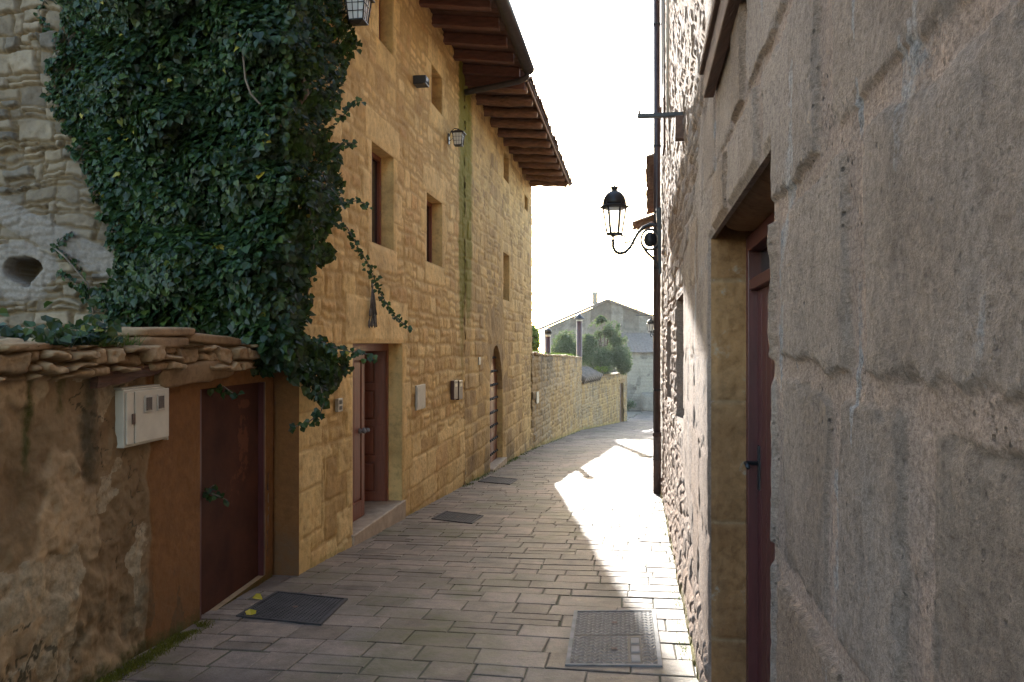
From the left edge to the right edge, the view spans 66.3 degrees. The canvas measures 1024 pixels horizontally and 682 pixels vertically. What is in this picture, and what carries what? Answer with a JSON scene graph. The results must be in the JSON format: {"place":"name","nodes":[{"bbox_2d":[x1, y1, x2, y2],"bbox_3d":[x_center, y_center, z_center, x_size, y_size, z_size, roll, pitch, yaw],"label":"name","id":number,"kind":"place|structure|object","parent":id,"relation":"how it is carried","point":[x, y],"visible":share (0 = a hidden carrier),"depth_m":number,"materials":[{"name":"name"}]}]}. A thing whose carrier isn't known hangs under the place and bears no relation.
{"place":"outdoors","nodes":[
{"label":"outdoors","id":0,"kind":"place"},
{"bbox_2d":[99,411,698,681],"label":"street paving","id":1,"kind":"structure","parent":0,"point":[505,651],"depth_m":6.21,"materials":[{"name":"grey stone"}]},
{"bbox_2d":[91,618,219,681],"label":"moss","id":2,"kind":"object","parent":1,"relation":"on","point":[150,652],"visible":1,"depth_m":4.64,"materials":[{"name":"green plant"}]},
{"bbox_2d":[253,593,261,599],"bbox_3d":[-1.928,1.933,5.919,0.072,0.036,0.068,0,0,-40],"label":"fallen leaf","id":3,"kind":"object","parent":1,"relation":"on","point":[257,596],"visible":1,"depth_m":5.93,"materials":[{"name":"yellow plant"}]},
{"bbox_2d":[236,591,347,625],"bbox_3d":[-1.559,1.938,5.691,0.660,0.090,0.826,0,0,6],"label":"manhole cover","id":4,"kind":"object","parent":1,"relation":"on","point":[299,608],"visible":0.98,"depth_m":5.64,"materials":[{"name":"metal"}]},
{"bbox_2d":[245,609,255,614],"bbox_3d":[-1.810,1.883,5.444,0.070,0.022,0.077,0,0,14],"label":"fallen leaf","id":5,"kind":"object","parent":4,"relation":"on","point":[250,612],"visible":1,"depth_m":5.45,"materials":[{"name":"yellow plant"}]},
{"bbox_2d":[431,511,483,523],"bbox_3d":[-0.674,2.217,9.826,0.580,0.096,0.882,0,0,11],"label":"manhole cover","id":6,"kind":"object","parent":1,"relation":"on","point":[459,517],"visible":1,"depth_m":9.79,"materials":[{"name":"metal"}]},
{"bbox_2d":[478,476,517,484],"bbox_3d":[-0.229,2.500,14.023,0.646,0.115,1.163,0,0,12],"label":"manhole cover","id":7,"kind":"object","parent":1,"relation":"on","point":[498,480],"visible":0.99,"depth_m":13.96,"materials":[{"name":"metal"}]},
{"bbox_2d":[461,431,579,486],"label":"weeds","id":8,"kind":"object","parent":1,"relation":"on","point":[485,475],"visible":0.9,"depth_m":17.36,"materials":[{"name":"green plant"}]},
{"bbox_2d":[565,609,661,667],"bbox_3d":[0.663,1.893,5.030,0.574,0.107,1.222,0,0,7],"label":"manhole cover","id":9,"kind":"object","parent":1,"relation":"on","point":[612,638],"visible":0.99,"depth_m":4.92,"materials":[{"name":"metal"}]},
{"bbox_2d":[626,440,646,444],"bbox_3d":[3.980,3.240,25.001,0.605,0.181,2.218,0,0,11],"label":"manhole cover","id":10,"kind":"object","parent":1,"relation":"on","point":[636,442],"visible":0.97,"depth_m":24.88,"materials":[{"name":"metal"}]},
{"bbox_2d":[655,501,690,659],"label":"weeds","id":11,"kind":"object","parent":1,"relation":"on","point":[669,581],"visible":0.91,"depth_m":6.20,"materials":[{"name":"green plant"}]},
{"bbox_2d":[510,0,660,351],"label":"sky","id":12,"kind":"structure","parent":0,"point":[593,60],"materials":[{"name":"white"}]},
{"bbox_2d":[627,410,641,418],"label":"ground","id":13,"kind":"structure","parent":0,"point":[631,413],"depth_m":53.66,"materials":[{"name":"grey concrete"}]},
{"bbox_2d":[0,0,269,551],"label":"ruined wall","id":14,"kind":"structure","parent":13,"relation":"on","point":[45,199],"depth_m":6.51,"materials":[{"name":"grey stone"}]},
{"bbox_2d":[0,336,273,681],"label":"garden wall","id":15,"kind":"structure","parent":13,"relation":"on","point":[112,556],"depth_m":4.42,"materials":[{"name":"brown stone"}]},
{"bbox_2d":[1,342,52,351],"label":"flat stone","id":16,"kind":"object","parent":15,"relation":"on","point":[35,345],"visible":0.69,"depth_m":3.64,"materials":[{"name":"beige stone"}]},
{"bbox_2d":[0,299,122,347],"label":"ivy","id":17,"kind":"object","parent":15,"relation":"on","point":[55,333],"visible":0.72,"depth_m":3.98,"materials":[{"name":"green plant"}]},
{"bbox_2d":[88,331,147,346],"bbox_3d":[-2.221,-0.014,4.361,0.297,0.090,0.497,0,0,0],"label":"grass tuft","id":18,"kind":"object","parent":15,"relation":"on","point":[116,342],"visible":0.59,"depth_m":4.36,"materials":[{"name":"green plant"}]},
{"bbox_2d":[114,384,168,447],"bbox_3d":[-2.182,0.440,4.662,0.076,0.352,0.509,0,0,5],"label":"meter box","id":19,"kind":"object","parent":15,"relation":"attached to","point":[141,414],"visible":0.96,"depth_m":4.58,"materials":[{"name":"white plastic"}]},
{"bbox_2d":[144,395,152,412],"bbox_3d":[-2.150,0.371,4.644,0.009,0.100,0.085,0,0,5],"label":"window frame","id":20,"kind":"structure","parent":19,"relation":"in","point":[148,400],"depth_m":4.63,"materials":[{"name":"paint"}]},
{"bbox_2d":[134,388,168,443],"bbox_3d":[-2.155,0.441,4.697,0.011,0.300,0.370,0,0,5],"label":"door","id":21,"kind":"structure","parent":19,"relation":"in","point":[148,426],"depth_m":4.67,"materials":[{"name":"white plastic"}]},
{"bbox_2d":[157,393,164,410],"bbox_3d":[-2.138,0.372,4.779,0.009,0.100,0.085,0,0,5],"label":"window frame","id":22,"kind":"structure","parent":19,"relation":"in","point":[160,397],"depth_m":4.77,"materials":[{"name":"paint"}]},
{"bbox_2d":[114,336,188,347],"bbox_3d":[-2.301,0.008,4.896,0.366,0.085,0.599,0,0,5],"label":"flat stone","id":23,"kind":"object","parent":15,"relation":"on","point":[174,342],"visible":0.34,"depth_m":4.81,"materials":[{"name":"beige stone"}]},
{"bbox_2d":[94,327,194,336],"bbox_3d":[-2.299,-0.055,4.932,0.369,0.073,0.698,0,0,5],"label":"flat stone","id":24,"kind":"object","parent":23,"relation":"on","point":[161,331],"visible":0.77,"depth_m":4.73,"materials":[{"name":"beige stone"}]},
{"bbox_2d":[178,333,240,345],"bbox_3d":[-2.240,-0.006,5.564,0.367,0.100,0.858,0,0,5],"label":"flat stone","id":25,"kind":"object","parent":15,"relation":"on","point":[205,339],"visible":0.47,"depth_m":5.44,"materials":[{"name":"beige stone"}]},
{"bbox_2d":[200,382,264,619],"bbox_3d":[-2.115,1.132,5.926,0.048,1.591,1.107,0,0,5],"label":"door","id":26,"kind":"structure","parent":15,"relation":"in","point":[232,432],"depth_m":5.97,"materials":[{"name":"red wood"}]},
{"bbox_2d":[271,0,533,575],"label":"stone house","id":27,"kind":"structure","parent":13,"relation":"on","point":[378,454],"depth_m":9.70,"materials":[{"name":"stone"}]},
{"bbox_2d":[33,0,412,506],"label":"ivy","id":28,"kind":"object","parent":27,"relation":"attached to","point":[242,197],"visible":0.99,"depth_m":6.14,"materials":[{"name":"green plant"}]},
{"bbox_2d":[335,398,342,411],"bbox_3d":[-1.671,0.620,7.588,0.040,0.128,0.122,0,0,9],"label":"intercom","id":29,"kind":"object","parent":27,"relation":"attached to","point":[338,404],"visible":1,"depth_m":7.55,"materials":[{"name":"paint"}]},
{"bbox_2d":[337,0,374,25],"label":"wall lantern","id":30,"kind":"object","parent":27,"relation":"attached to","point":[358,12],"depth_m":7.53,"materials":[{"name":"white glass"}]},
{"bbox_2d":[353,354,369,521],"bbox_3d":[-1.722,1.046,8.526,0.135,1.856,0.792,0,0,9],"label":"door leaf","id":31,"kind":"structure","parent":27,"relation":"in","point":[359,430],"depth_m":8.74,"materials":[{"name":"red wood"}]},
{"bbox_2d":[368,283,376,327],"bbox_3d":[-1.506,-0.383,8.508,0.077,0.493,0.216,0,0,0],"label":"dried bouquet","id":32,"kind":"object","parent":27,"relation":"attached to","point":[372,313],"visible":1,"depth_m":8.50,"materials":[{"name":"brown plant"}]},
{"bbox_2d":[364,351,384,500],"bbox_3d":[-1.959,1.048,9.692,0.776,1.856,0.052,0,0,-5],"label":"door leaf","id":33,"kind":"structure","parent":27,"relation":"in","point":[374,374],"depth_m":9.69,"materials":[{"name":"red wood"}]},
{"bbox_2d":[372,152,380,244],"bbox_3d":[-1.657,-1.646,9.048,0.066,1.106,0.787,0,0,9],"label":"window","id":34,"kind":"structure","parent":27,"relation":"in","point":[376,160],"depth_m":9.36,"materials":[{"name":"red wood"}]},
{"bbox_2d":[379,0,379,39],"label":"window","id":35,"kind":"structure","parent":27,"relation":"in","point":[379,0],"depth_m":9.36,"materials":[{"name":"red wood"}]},
{"bbox_2d":[415,384,425,410],"bbox_3d":[-1.224,0.751,10.519,0.026,0.331,0.447,0,0,9],"label":"utility cover","id":36,"kind":"object","parent":27,"relation":"attached to","point":[420,396],"visible":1,"depth_m":10.46,"materials":[{"name":"metal"}]},
{"bbox_2d":[417,386,425,408],"bbox_3d":[-1.214,0.751,10.517,0.005,0.281,0.397,0,0,9],"label":"door","id":37,"kind":"structure","parent":36,"relation":"in","point":[421,391],"depth_m":10.51,"materials":[{"name":"paint"}]},
{"bbox_2d":[413,75,428,87],"bbox_3d":[-1.188,-3.400,10.275,0.176,0.112,0.180,0,0,9],"label":"floodlight","id":38,"kind":"object","parent":27,"relation":"attached to","point":[420,81],"visible":1,"depth_m":10.19,"materials":[{"name":"black metal"}]},
{"bbox_2d":[427,201,431,262],"bbox_3d":[-1.296,-1.591,11.380,0.066,0.954,0.868,0,0,9],"label":"window","id":39,"kind":"structure","parent":27,"relation":"in","point":[429,205],"depth_m":11.75,"materials":[{"name":"red wood"}]},
{"bbox_2d":[451,380,457,399],"bbox_3d":[-0.912,0.773,12.409,0.064,0.300,0.268,0,0,9],"label":"letterbox","id":40,"kind":"object","parent":27,"relation":"attached to","point":[454,389],"visible":1,"depth_m":12.29,"materials":[{"name":"brown paint"}]},
{"bbox_2d":[448,128,465,146],"bbox_3d":[-0.856,-3.151,12.136,0.262,0.292,0.204,0,0,9],"label":"wall lantern","id":41,"kind":"object","parent":27,"relation":"attached to","point":[458,137],"depth_m":12.07,"materials":[{"name":"white glass"}]},
{"bbox_2d":[456,380,462,399],"bbox_3d":[-0.858,0.795,12.759,0.064,0.309,0.277,0,0,9],"label":"letterbox","id":42,"kind":"object","parent":27,"relation":"attached to","point":[460,389],"visible":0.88,"depth_m":12.72,"materials":[{"name":"grey paint"}]},
{"bbox_2d":[464,76,572,484],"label":"stone house","id":43,"kind":"structure","parent":13,"relation":"on","point":[513,156],"depth_m":16.45,"materials":[{"name":"stone"}]},
{"bbox_2d":[490,352,497,462],"bbox_3d":[-0.446,1.311,16.481,0.100,2.498,1.536,0,0,9],"label":"door","id":44,"kind":"structure","parent":43,"relation":"in","point":[493,377],"depth_m":16.81,"materials":[{"name":"red wood"}]},
{"bbox_2d":[532,325,540,351],"bbox_3d":[0.660,1.526,31.010,0.950,4.434,1.338,0,0,0],"label":"fig tree","id":45,"kind":"object","parent":13,"relation":"on","point":[536,343],"visible":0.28,"depth_m":30.64,"materials":[{"name":"green plant"}]},
{"bbox_2d":[531,352,581,447],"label":"garden wall","id":46,"kind":"structure","parent":13,"relation":"on","point":[557,408],"depth_m":26.35,"materials":[{"name":"yellow stone"}]},
{"bbox_2d":[536,391,538,403],"bbox_3d":[0.746,1.640,22.779,0.015,0.334,0.380,0,0,12],"label":"wall plaque","id":47,"kind":"object","parent":46,"relation":"attached to","point":[537,397],"depth_m":22.70,"materials":[{"name":"white plastic"}]},
{"bbox_2d":[544,328,551,354],"bbox_3d":[1.194,1.496,25.997,0.255,3.833,0.249,0,0,0],"label":"flue pipe","id":48,"kind":"object","parent":46,"relation":"attached to","point":[547,341],"visible":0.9,"depth_m":25.93,"materials":[{"name":"metal"}]},
{"bbox_2d":[532,350,575,355],"bbox_3d":[1.429,0.444,27.602,0.662,0.378,10.551,0,0,12],"label":"grass tuft","id":49,"kind":"object","parent":46,"relation":"on","point":[556,353],"visible":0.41,"depth_m":27.31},
{"bbox_2d":[551,329,595,365],"bbox_3d":[2.950,1.872,40.087,2.661,4.958,1.845,0,0,-23],"label":"olive tree","id":50,"kind":"object","parent":13,"relation":"on","point":[562,343],"visible":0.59,"depth_m":39.70,"materials":[{"name":"green plant"}]},
{"bbox_2d":[537,292,652,373],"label":"gable house","id":51,"kind":"structure","parent":13,"relation":"on","point":[627,318],"depth_m":62.16,"materials":[{"name":"grey concrete"}]},
{"bbox_2d":[581,372,626,429],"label":"garden wall","id":52,"kind":"structure","parent":13,"relation":"on","point":[604,400],"depth_m":38.78,"materials":[{"name":"yellow stone"}]},
{"bbox_2d":[574,313,584,369],"bbox_3d":[3.021,1.297,35.197,0.475,5.077,0.463,0,0,0],"label":"flue pipe","id":53,"kind":"object","parent":52,"relation":"attached to","point":[579,335],"visible":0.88,"depth_m":35.09,"materials":[{"name":"grey metal"}]},
{"bbox_2d":[581,367,602,383],"bbox_3d":[3.366,1.534,35.599,0.869,0.676,3.720,0,0,18],"label":"tile capping","id":54,"kind":"object","parent":52,"relation":"on","point":[589,374],"visible":0.72,"depth_m":35.50,"materials":[{"name":"grey tile"}]},
{"bbox_2d":[594,366,609,375],"bbox_3d":[4.566,2.773,39.817,0.944,3.124,0.524,0,0,-20],"label":"shrub","id":55,"kind":"object","parent":52,"relation":"on","point":[602,369],"visible":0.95,"depth_m":39.74,"materials":[{"name":"green plant"}]},
{"bbox_2d":[619,383,620,421],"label":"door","id":56,"kind":"structure","parent":52,"relation":"in","point":[620,383],"depth_m":43.72,"materials":[{"name":"brown wood"}]},
{"bbox_2d":[582,315,632,374],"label":"olive tree","id":57,"kind":"object","parent":13,"relation":"on","point":[619,360],"visible":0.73,"depth_m":41.15,"materials":[{"name":"green plant"}]},
{"bbox_2d":[627,398,636,410],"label":"shrub","id":58,"kind":"object","parent":13,"relation":"on","point":[630,404],"visible":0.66,"depth_m":54.55,"materials":[{"name":"green plant"}]},
{"bbox_2d":[614,333,652,409],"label":"wall","id":59,"kind":"structure","parent":13,"relation":"on","point":[640,374],"depth_m":55.94,"materials":[{"name":"grey concrete"}]},
{"bbox_2d":[641,392,652,410],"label":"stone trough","id":60,"kind":"object","parent":13,"relation":"on","point":[646,401],"visible":0.48,"depth_m":54.36,"materials":[{"name":"grey stone"}]},
{"bbox_2d":[632,106,662,476],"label":"stone house","id":61,"kind":"structure","parent":13,"relation":"on","point":[638,224],"depth_m":16.70,"materials":[{"name":"stone"}]},
{"bbox_2d":[636,309,653,315],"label":"line bars","id":62,"kind":"object","parent":61,"relation":"attached to","point":[644,309],"visible":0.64,"depth_m":23.57,"materials":[{"name":"black metal"}]},
{"bbox_2d":[647,318,653,336],"bbox_3d":[4.239,-0.337,23.650,0.264,0.740,0.582,0,0,32],"label":"street lamp","id":63,"kind":"object","parent":61,"relation":"attached to","point":[650,324],"visible":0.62,"depth_m":23.46,"materials":[{"name":"black metal"}]},
{"bbox_2d":[653,221,653,431],"bbox_3d":[4.383,-0.312,24.055,0.122,6.960,0.092,0,0,-15],"label":"downpipe","id":64,"kind":"object","parent":61,"relation":"attached to","point":[653,340],"visible":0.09,"depth_m":24.03,"materials":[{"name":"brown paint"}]},
{"bbox_2d":[660,0,1023,681],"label":"stone house","id":65,"kind":"structure","parent":13,"relation":"on","point":[842,462],"depth_m":1.25,"materials":[{"name":"stone"}]},
{"bbox_2d":[599,184,660,273],"bbox_3d":[1.820,-1.730,12.086,0.951,1.407,0.484,0,0,9],"label":"street lamp","id":66,"kind":"object","parent":65,"relation":"attached to","point":[614,207],"visible":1,"depth_m":12.01,"materials":[{"name":"black metal"}]},
{"bbox_2d":[653,0,662,493],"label":"downpipe","id":67,"kind":"object","parent":65,"relation":"attached to","point":[657,435],"visible":0.8,"depth_m":12.17,"materials":[{"name":"metal"}]},
{"bbox_2d":[637,110,683,141],"bbox_3d":[1.164,-1.664,6.044,0.390,0.246,0.080,0,0,9],"label":"wall bracket","id":68,"kind":"object","parent":65,"relation":"attached to","point":[679,130],"depth_m":6.01,"materials":[{"name":"black metal"}]},
{"bbox_2d":[661,0,664,105],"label":"cable bundle","id":69,"kind":"object","parent":65,"relation":"attached to","point":[662,48],"visible":0.94,"depth_m":9.54,"materials":[{"name":"white metal"}]},
{"bbox_2d":[662,97,665,155],"bbox_3d":[1.821,-2.567,9.415,0.030,0.580,0.450,0,0,9],"label":"wall board","id":70,"kind":"object","parent":65,"relation":"attached to","point":[663,127],"depth_m":9.19,"materials":[{"name":"white wood"}]},
{"bbox_2d":[666,0,668,111],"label":"conduit","id":71,"kind":"object","parent":65,"relation":"attached to","point":[667,22],"depth_m":8.24,"materials":[{"name":"paint"}]},
{"bbox_2d":[699,0,741,97],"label":"timber beam","id":72,"kind":"structure","parent":65,"relation":"attached to","point":[720,28],"depth_m":2.96,"materials":[{"name":"brown wood"}]},
{"bbox_2d":[744,286,774,681],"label":"door","id":73,"kind":"structure","parent":65,"relation":"in","point":[766,366],"depth_m":3.44,"materials":[{"name":"red paint"}]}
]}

